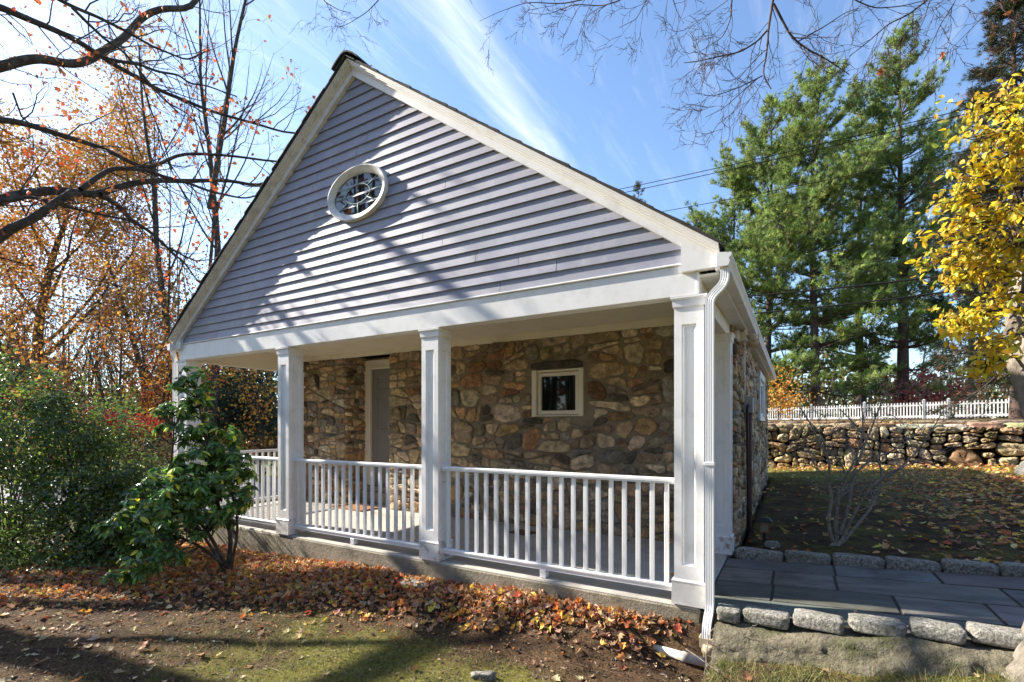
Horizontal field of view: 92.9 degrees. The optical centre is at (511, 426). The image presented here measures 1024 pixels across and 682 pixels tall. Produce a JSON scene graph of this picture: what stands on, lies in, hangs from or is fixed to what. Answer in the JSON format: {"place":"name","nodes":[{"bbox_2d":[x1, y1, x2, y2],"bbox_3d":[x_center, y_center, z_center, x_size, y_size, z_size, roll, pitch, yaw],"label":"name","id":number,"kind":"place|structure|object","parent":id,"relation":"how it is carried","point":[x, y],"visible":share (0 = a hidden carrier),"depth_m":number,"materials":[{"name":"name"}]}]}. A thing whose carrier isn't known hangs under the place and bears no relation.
{"place":"outdoors","nodes":[
{"label":"outdoors","id":0,"kind":"place"},
{"bbox_2d":[0,257,188,300],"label":"cable","id":1,"kind":"object","parent":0,"point":[79,276],"visible":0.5,"depth_m":17.29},
{"bbox_2d":[0,477,277,515],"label":"driveway","id":2,"kind":"structure","parent":0,"point":[7,494],"depth_m":13.30,"materials":[{"name":"grey asphalt"}]},
{"bbox_2d":[0,449,1023,681],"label":"ground","id":3,"kind":"structure","parent":0,"point":[791,503],"depth_m":3.99,"materials":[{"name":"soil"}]},
{"bbox_2d":[0,218,93,482],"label":"sapling clump","id":4,"kind":"object","parent":3,"relation":"on","point":[12,289],"visible":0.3,"depth_m":14.66,"materials":[{"name":"orange plant"}]},
{"bbox_2d":[0,285,119,504],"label":"tree","id":5,"kind":"object","parent":3,"relation":"on","point":[41,352],"visible":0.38,"depth_m":11.08,"materials":[{"name":"brown plant"}]},
{"bbox_2d":[0,341,121,570],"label":"holly bush","id":6,"kind":"object","parent":3,"relation":"on","point":[10,532],"visible":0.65,"depth_m":6.40,"materials":[{"name":"green plant"}]},
{"bbox_2d":[0,169,138,408],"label":"oak tree","id":7,"kind":"object","parent":3,"relation":"on","point":[21,239],"visible":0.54,"depth_m":18.43,"materials":[{"name":"orange plant"}]},
{"bbox_2d":[0,243,157,486],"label":"sapling clump","id":8,"kind":"object","parent":3,"relation":"on","point":[30,325],"visible":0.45,"depth_m":13.27,"materials":[{"name":"brown plant"}]},
{"bbox_2d":[0,178,169,465],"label":"sapling clump","id":9,"kind":"object","parent":3,"relation":"on","point":[109,292],"visible":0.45,"depth_m":15.06,"materials":[{"name":"brown plant"}]},
{"bbox_2d":[0,466,181,576],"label":"holly bush","id":10,"kind":"object","parent":3,"relation":"on","point":[113,510],"visible":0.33,"depth_m":6.02,"materials":[{"name":"green plant"}]},
{"bbox_2d":[9,367,175,567],"bbox_3d":[-5.698,0.510,6.609,1.946,2.668,1.797,0,0,30],"label":"holly bush","id":11,"kind":"object","parent":3,"relation":"on","point":[116,442],"visible":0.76,"depth_m":6.36,"materials":[{"name":"green plant"}]},
{"bbox_2d":[0,4,197,468],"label":"oak tree","id":12,"kind":"object","parent":3,"relation":"on","point":[20,166],"visible":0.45,"depth_m":19.55,"materials":[{"name":"orange plant"}]},
{"bbox_2d":[10,152,189,472],"bbox_3d":[-16.316,-4.513,20.426,6.144,13.473,5.550,0,0,-31],"label":"oak tree","id":13,"kind":"object","parent":3,"relation":"on","point":[113,265],"visible":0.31,"depth_m":20.22,"materials":[{"name":"orange plant"}]},
{"bbox_2d":[1,284,176,316],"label":"cable","id":14,"kind":"object","parent":13,"relation":"attached to","point":[76,299],"visible":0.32,"depth_m":17.24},
{"bbox_2d":[36,249,185,473],"bbox_3d":[-9.754,-1.021,11.952,3.124,6.475,2.909,0,0,30],"label":"tree","id":15,"kind":"object","parent":3,"relation":"on","point":[106,355],"visible":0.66,"depth_m":11.89,"materials":[{"name":"brown plant"}]},
{"bbox_2d":[4,203,222,473],"bbox_3d":[-11.397,-2.038,14.446,6.969,8.509,5.266,0,0,30],"label":"sapling clump","id":16,"kind":"object","parent":3,"relation":"on","point":[141,349],"visible":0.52,"depth_m":14.28,"materials":[{"name":"brown plant"}]},
{"bbox_2d":[51,433,178,481],"bbox_3d":[-8.750,0.985,11.041,3.188,1.890,1.456,0,0,4],"label":"brush","id":17,"kind":"object","parent":3,"relation":"on","point":[166,453],"visible":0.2,"depth_m":10.80,"materials":[{"name":"brown plant"}]},
{"bbox_2d":[70,401,165,470],"bbox_3d":[-8.377,0.683,10.528,2.017,2.501,1.040,0,0,2],"label":"burning bush","id":18,"kind":"object","parent":3,"relation":"on","point":[137,425],"visible":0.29,"depth_m":10.46,"materials":[{"name":"red plant"}]},
{"bbox_2d":[0,251,277,456],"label":"woods","id":19,"kind":"object","parent":3,"relation":"on","point":[268,446],"visible":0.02,"depth_m":32.15,"materials":[{"name":"brown plant"}]},
{"bbox_2d":[79,0,219,451],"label":"bare tree","id":20,"kind":"object","parent":3,"relation":"on","point":[153,214],"visible":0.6,"depth_m":17.97,"materials":[{"name":"brown plant"}]},
{"bbox_2d":[0,53,191,176],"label":"cable","id":21,"kind":"object","parent":20,"relation":"attached to","point":[95,116],"visible":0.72,"depth_m":14.54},
{"bbox_2d":[71,235,242,465],"bbox_3d":[-12.208,-2.313,17.212,4.908,9.062,7.675,0,0,-38],"label":"sapling clump","id":22,"kind":"object","parent":3,"relation":"on","point":[176,298],"visible":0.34,"depth_m":16.44,"materials":[{"name":"orange plant"}]},
{"bbox_2d":[0,0,319,323],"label":"maple tree","id":23,"kind":"object","parent":3,"relation":"on","point":[90,57],"visible":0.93,"depth_m":8.87,"materials":[{"name":"brown plant"}]},
{"bbox_2d":[163,615,180,626],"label":"grass tuft","id":24,"kind":"object","parent":3,"relation":"on","point":[170,620],"visible":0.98,"depth_m":4.20,"materials":[{"name":"brown plant"}]},
{"bbox_2d":[90,366,260,586],"bbox_3d":[-3.668,0.508,5.398,1.584,2.391,1.065,0,0,-34],"label":"rhododendron","id":25,"kind":"object","parent":3,"relation":"on","point":[200,488],"visible":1,"depth_m":5.34,"materials":[{"name":"green plant"}]},
{"bbox_2d":[106,306,244,474],"bbox_3d":[-9.495,-0.573,13.389,3.048,5.583,3.066,0,0,30],"label":"young maple","id":26,"kind":"object","parent":3,"relation":"on","point":[163,393],"visible":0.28,"depth_m":13.23,"materials":[{"name":"brown plant"}]},
{"bbox_2d":[129,0,281,464],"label":"bare tree","id":27,"kind":"object","parent":3,"relation":"on","point":[230,71],"visible":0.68,"depth_m":17.32,"materials":[{"name":"brown plant"}]},
{"bbox_2d":[157,364,277,450],"bbox_3d":[-14.046,-1.210,24.007,7.053,6.281,4.554,0,0,-2],"label":"evergreen shrub","id":28,"kind":"object","parent":3,"relation":"on","point":[239,374],"visible":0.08,"depth_m":23.27,"materials":[{"name":"green plant"}]},
{"bbox_2d":[219,651,241,663],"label":"grass tuft","id":29,"kind":"object","parent":3,"relation":"on","point":[233,657],"visible":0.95,"depth_m":3.60,"materials":[{"name":"green plant"}]},
{"bbox_2d":[201,368,277,461],"bbox_3d":[-10.601,-0.311,18.828,4.957,4.484,3.533,0,0,4],"label":"evergreen shrub","id":30,"kind":"object","parent":3,"relation":"on","point":[228,415],"visible":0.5,"depth_m":18.26,"materials":[{"name":"green plant"}]},
{"bbox_2d":[210,367,277,482],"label":"young maple","id":31,"kind":"object","parent":3,"relation":"on","point":[259,431],"visible":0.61,"depth_m":15.24,"materials":[{"name":"orange plant"}]},
{"bbox_2d":[253,639,269,653],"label":"grass tuft","id":32,"kind":"object","parent":3,"relation":"on","point":[260,647],"visible":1,"depth_m":3.74,"materials":[{"name":"green plant"}]},
{"bbox_2d":[0,542,691,669],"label":"leaf crumbs","id":33,"kind":"object","parent":3,"relation":"on","point":[574,628],"visible":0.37,"depth_m":4.50,"materials":[{"name":"brown plant"}]},
{"bbox_2d":[0,541,754,681],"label":"fallen leaves","id":34,"kind":"object","parent":3,"relation":"on","point":[247,575],"depth_m":4.85,"materials":[{"name":"brown plant"}]},
{"bbox_2d":[399,577,424,587],"bbox_3d":[-0.975,1.579,4.839,0.351,0.106,0.173,0,0,23],"label":"loose rock","id":35,"kind":"object","parent":3,"relation":"on","point":[413,584],"visible":0.37,"depth_m":4.79,"materials":[{"name":"grey stone"}]},
{"bbox_2d":[166,50,775,639],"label":"stone house","id":36,"kind":"structure","parent":3,"relation":"on","point":[454,328],"depth_m":5.50,"materials":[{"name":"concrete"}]},
{"bbox_2d":[332,503,377,511],"bbox_3d":[-2.634,1.355,8.136,0.834,0.022,0.382,0,0,34],"label":"doormat","id":37,"kind":"object","parent":36,"relation":"on","point":[353,507],"visible":0.5,"depth_m":8.03,"materials":[{"name":"brown fabric"}]},
{"bbox_2d":[327,164,388,221],"bbox_3d":[-1.738,-2.604,5.450,0.920,0.600,0.054,0,0,30],"label":"oval window","id":38,"kind":"structure","parent":36,"relation":"in","point":[359,212],"depth_m":5.45,"materials":[{"name":"white paint"}]},
{"bbox_2d":[372,368,389,485],"bbox_3d":[-2.149,0.019,8.624,0.900,2.090,0.010,0,0,30],"label":"door","id":39,"kind":"structure","parent":36,"relation":"in","point":[380,377],"depth_m":8.74,"materials":[{"name":"grey paint"}]},
{"bbox_2d":[532,367,583,416],"bbox_3d":[0.627,-0.443,6.529,0.745,0.630,0.150,0,0,30],"label":"square window","id":40,"kind":"structure","parent":36,"relation":"in","point":[556,391],"depth_m":6.52,"materials":[{"name":"beige paint"}]},
{"bbox_2d":[756,370,764,420],"bbox_3d":[4.741,-0.541,9.340,0.135,0.890,1.600,0,0,30],"label":"side window","id":41,"kind":"structure","parent":36,"relation":"in","point":[761,384],"depth_m":9.14,"materials":[{"name":"white paint"}]},
{"bbox_2d":[470,671,496,680],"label":"loose rock","id":42,"kind":"object","parent":3,"relation":"on","point":[484,675],"visible":0.88,"depth_m":3.33,"materials":[{"name":"grey stone"}]},
{"bbox_2d":[0,560,978,681],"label":"fallen leaves","id":43,"kind":"object","parent":3,"relation":"on","point":[364,611],"visible":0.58,"depth_m":4.06,"materials":[{"name":"brown plant"}]},
{"bbox_2d":[0,578,998,681],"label":"pebbles","id":44,"kind":"object","parent":3,"relation":"on","point":[79,628],"visible":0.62,"depth_m":3.92,"materials":[{"name":"grey stone"}]},
{"bbox_2d":[0,543,1001,681],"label":"bark chips","id":45,"kind":"object","parent":3,"relation":"on","point":[639,654],"visible":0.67,"depth_m":3.75,"materials":[{"name":"brown plant"}]},
{"bbox_2d":[633,180,646,202],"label":"spruce tree","id":46,"kind":"object","parent":3,"relation":"on","point":[638,187],"visible":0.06,"depth_m":41.96,"materials":[{"name":"plant"}]},
{"bbox_2d":[288,0,1023,158],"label":"overhanging tree","id":47,"kind":"object","parent":3,"relation":"on","point":[880,71],"visible":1,"depth_m":4.61,"materials":[{"name":"brown plant"}]},
{"bbox_2d":[653,634,712,668],"bbox_3d":[1.246,1.622,3.588,0.505,0.206,0.127,0,0,30],"label":"drain pipe","id":48,"kind":"object","parent":3,"relation":"on","point":[685,657],"visible":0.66,"depth_m":3.50,"materials":[{"name":"beige plastic"}]},
{"bbox_2d":[682,154,803,368],"bbox_3d":[18.833,-11.197,41.157,13.282,22.535,10.437,0,0,2],"label":"pine tree","id":49,"kind":"object","parent":3,"relation":"on","point":[731,203],"visible":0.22,"depth_m":39.80,"materials":[{"name":"green plant"}]},
{"bbox_2d":[736,546,783,561],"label":"granite block","id":50,"kind":"structure","parent":3,"relation":"on","point":[749,553],"depth_m":5.00,"materials":[{"name":"grey stone"}]},
{"bbox_2d":[756,517,772,542],"bbox_3d":[2.879,1.218,5.554,0.164,0.350,0.164,0,0,30],"label":"path lantern","id":51,"kind":"object","parent":3,"relation":"on","point":[764,525],"visible":0.94,"depth_m":5.52,"materials":[{"name":"black plastic"}]},
{"bbox_2d":[763,540,779,547],"bbox_3d":[2.854,1.304,5.349,0.159,0.091,0.101,0,0,5],"label":"loose rock","id":52,"kind":"object","parent":3,"relation":"on","point":[770,544],"visible":0.86,"depth_m":5.31,"materials":[{"name":"grey stone"}]},
{"bbox_2d":[784,550,831,564],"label":"granite block","id":53,"kind":"structure","parent":3,"relation":"on","point":[795,556],"depth_m":4.79,"materials":[{"name":"grey stone"}]},
{"bbox_2d":[832,552,884,568],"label":"granite block","id":54,"kind":"structure","parent":3,"relation":"on","point":[848,559],"depth_m":4.59,"materials":[{"name":"grey stone"}]},
{"bbox_2d":[711,617,1014,676],"bbox_3d":[3.386,1.349,2.315,4.525,0.787,0.514,0,0,30],"label":"concrete ledge","id":55,"kind":"object","parent":3,"relation":"on","point":[854,651],"visible":0.71,"depth_m":2.99,"materials":[{"name":"grey concrete"}]},
{"bbox_2d":[716,603,739,623],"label":"granite block","id":56,"kind":"structure","parent":55,"relation":"on","point":[728,613],"depth_m":3.45,"materials":[{"name":"grey stone"}]},
{"bbox_2d":[743,605,789,629],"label":"granite block","id":57,"kind":"structure","parent":55,"relation":"on","point":[770,617],"depth_m":3.35,"materials":[{"name":"grey stone"}]},
{"bbox_2d":[793,608,843,634],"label":"granite block","id":58,"kind":"structure","parent":55,"relation":"on","point":[817,620],"depth_m":3.19,"materials":[{"name":"grey stone"}]},
{"bbox_2d":[847,613,906,637],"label":"granite block","id":59,"kind":"structure","parent":55,"relation":"on","point":[876,625],"depth_m":3.04,"materials":[{"name":"grey stone"}]},
{"bbox_2d":[908,616,966,644],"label":"granite block","id":60,"kind":"structure","parent":55,"relation":"on","point":[940,631],"depth_m":2.89,"materials":[{"name":"grey stone"}]},
{"bbox_2d":[966,621,1023,649],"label":"granite block","id":61,"kind":"structure","parent":55,"relation":"on","point":[998,636],"depth_m":2.79,"materials":[{"name":"grey stone"}]},
{"bbox_2d":[704,651,1023,681],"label":"grass","id":62,"kind":"structure","parent":3,"relation":"on","point":[797,678],"depth_m":2.94,"materials":[{"name":"green plant"}]},
{"bbox_2d":[745,463,1023,562],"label":"fallen leaves","id":63,"kind":"object","parent":3,"relation":"on","point":[968,494],"visible":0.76,"depth_m":7.44,"materials":[{"name":"brown plant"}]},
{"bbox_2d":[779,372,1003,545],"bbox_3d":[3.868,0.392,5.286,1.914,1.916,1.474,0,0,14],"label":"bare shrub","id":64,"kind":"object","parent":3,"relation":"on","point":[836,540],"visible":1,"depth_m":5.27,"materials":[{"name":"brown plant"}]},
{"bbox_2d":[767,422,1023,467],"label":"dry stone wall","id":65,"kind":"structure","parent":3,"relation":"on","point":[989,443],"depth_m":12.16,"materials":[{"name":"beige stone"}]},
{"bbox_2d":[768,466,1022,490],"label":"grass","id":66,"kind":"structure","parent":3,"relation":"on","point":[788,478],"depth_m":11.21,"materials":[{"name":"green plant"}]},
{"bbox_2d":[885,556,940,571],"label":"granite block","id":67,"kind":"structure","parent":3,"relation":"on","point":[901,563],"depth_m":4.38,"materials":[{"name":"grey stone"}]},
{"bbox_2d":[900,69,1023,681],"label":"magnolia tree","id":68,"kind":"object","parent":3,"relation":"on","point":[1009,346],"visible":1,"depth_m":3.54,"materials":[{"name":"yellow plant"}]},
{"bbox_2d":[941,558,998,575],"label":"granite block","id":69,"kind":"structure","parent":3,"relation":"on","point":[949,565],"depth_m":4.19,"materials":[{"name":"grey stone"}]},
{"bbox_2d":[998,561,1023,577],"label":"granite block","id":70,"kind":"structure","parent":3,"relation":"on","point":[1011,569],"depth_m":4.06,"materials":[{"name":"grey stone"}]},
{"bbox_2d":[1015,461,1023,474],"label":"boulder","id":71,"kind":"object","parent":3,"relation":"on","point":[1019,469],"visible":0.79,"depth_m":9.69,"materials":[{"name":"grey stone"}]},
{"bbox_2d":[0,0,1023,417],"label":"sky","id":72,"kind":"structure","parent":0,"point":[613,131],"materials":[{"name":"blue"}]},
{"bbox_2d":[509,529,535,535],"bbox_3d":[0.141,1.360,6.233,0.294,0.012,0.227,0,0,41],"label":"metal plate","id":73,"kind":"object","parent":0,"point":[521,531],"visible":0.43,"depth_m":6.20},
{"bbox_2d":[625,107,992,192],"bbox_3d":[10.276,-10.713,19.500,14.556,1.222,0.027,0,0,38],"label":"cable","id":74,"kind":"object","parent":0,"point":[809,151],"visible":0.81,"depth_m":18.54,"materials":[{"name":"black rubber"}]},
{"bbox_2d":[622,100,999,188],"bbox_3d":[10.276,-10.894,19.500,14.556,1.280,0.027,0,0,38],"label":"cable","id":75,"kind":"object","parent":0,"point":[810,146],"visible":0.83,"depth_m":18.51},
{"bbox_2d":[662,140,1011,211],"bbox_3d":[11.152,-9.651,19.500,13.223,1.486,0.025,0,0,43],"label":"cable","id":76,"kind":"object","parent":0,"point":[829,179],"visible":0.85,"depth_m":18.48,"materials":[{"name":"black rubber"}]},
{"bbox_2d":[743,249,953,278],"bbox_3d":[13.036,-6.348,19.000,0.017,1.072,9.952,0,0,-36],"label":"cable","id":77,"kind":"object","parent":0,"point":[841,266],"visible":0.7,"depth_m":18.98,"materials":[{"name":"black rubber"}]},
{"bbox_2d":[705,165,1007,231],"bbox_3d":[12.555,-8.857,19.500,0.015,1.312,11.330,0,0,-37],"label":"cable","id":78,"kind":"object","parent":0,"point":[841,203],"visible":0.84,"depth_m":18.97,"materials":[{"name":"black rubber"}]},
{"bbox_2d":[701,558,1023,637],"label":"path","id":79,"kind":"structure","parent":0,"point":[903,596],"depth_m":3.85,"materials":[{"name":"grey stone"}]},
{"bbox_2d":[747,269,992,296],"bbox_3d":[12.284,-5.225,18.001,0.061,1.222,9.597,0,0,-33],"label":"cable","id":80,"kind":"object","parent":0,"point":[850,286],"visible":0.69,"depth_m":17.77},
{"bbox_2d":[754,283,1008,313],"bbox_3d":[12.444,-4.606,18.001,0.054,0.877,9.421,0,0,-32],"label":"cable","id":81,"kind":"object","parent":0,"point":[875,300],"visible":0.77,"depth_m":17.25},
{"bbox_2d":[768,418,1022,424],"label":"terrace","id":82,"kind":"structure","parent":0,"point":[889,420],"depth_m":19.77,"materials":[{"name":"soil"}]},
{"bbox_2d":[692,90,878,418],"bbox_3d":[20.375,-13.215,38.919,12.718,26.570,13.433,0,0,-34],"label":"pine tree","id":83,"kind":"object","parent":82,"relation":"on","point":[759,140],"visible":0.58,"depth_m":36.73,"materials":[{"name":"green plant"}]},
{"bbox_2d":[767,365,828,419],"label":"yellow shrub","id":84,"kind":"object","parent":82,"relation":"on","point":[784,404],"visible":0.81,"depth_m":25.83,"materials":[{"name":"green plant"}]},
{"bbox_2d":[732,54,934,417],"bbox_3d":[23.137,-13.887,36.543,13.598,27.915,12.479,0,0,-35],"label":"pine tree","id":85,"kind":"object","parent":82,"relation":"on","point":[841,258],"visible":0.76,"depth_m":35.20,"materials":[{"name":"green plant"}]},
{"bbox_2d":[765,74,944,418],"bbox_3d":[28.795,-14.713,41.131,12.101,29.570,11.883,0,0,-35],"label":"pine tree","id":86,"kind":"object","parent":82,"relation":"on","point":[860,346],"visible":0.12,"depth_m":39.34,"materials":[{"name":"green plant"}]},
{"bbox_2d":[767,398,1008,419],"bbox_3d":[22.041,-0.786,30.485,0.330,1.716,18.313,0,0,-41],"label":"picket fence","id":87,"kind":"object","parent":82,"relation":"on","point":[936,416],"visible":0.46,"depth_m":28.84,"materials":[{"name":"white paint"}]},
{"bbox_2d":[771,315,1009,418],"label":"woods","id":88,"kind":"object","parent":82,"relation":"on","point":[994,395],"visible":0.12,"depth_m":51.17,"materials":[{"name":"green plant"}]},
{"bbox_2d":[768,420,1023,424],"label":"stone ledge","id":89,"kind":"object","parent":82,"relation":"on","point":[957,421],"visible":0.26,"depth_m":14.01,"materials":[{"name":"grey stone"}]},
{"bbox_2d":[794,422,1022,424],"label":"fallen leaves","id":90,"kind":"object","parent":82,"relation":"on","point":[891,422],"visible":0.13,"depth_m":13.28,"materials":[{"name":"brown plant"}]},
{"bbox_2d":[822,13,1007,418],"bbox_3d":[29.955,-15.315,36.870,11.965,30.771,12.674,0,0,30],"label":"pine tree","id":91,"kind":"object","parent":82,"relation":"on","point":[914,320],"visible":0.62,"depth_m":36.11,"materials":[{"name":"green plant"}]},
{"bbox_2d":[866,362,984,418],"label":"japanese maple","id":92,"kind":"object","parent":82,"relation":"on","point":[938,394],"visible":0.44,"depth_m":35.72,"materials":[{"name":"red plant"}]},
{"bbox_2d":[892,148,1009,418],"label":"pine tree","id":93,"kind":"object","parent":82,"relation":"on","point":[935,301],"visible":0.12,"depth_m":40.20,"materials":[{"name":"green plant"}]},
{"bbox_2d":[913,0,1023,419],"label":"spruce tree","id":94,"kind":"object","parent":82,"relation":"on","point":[1006,44],"visible":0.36,"depth_m":20.19,"materials":[{"name":"green plant"}]}
]}

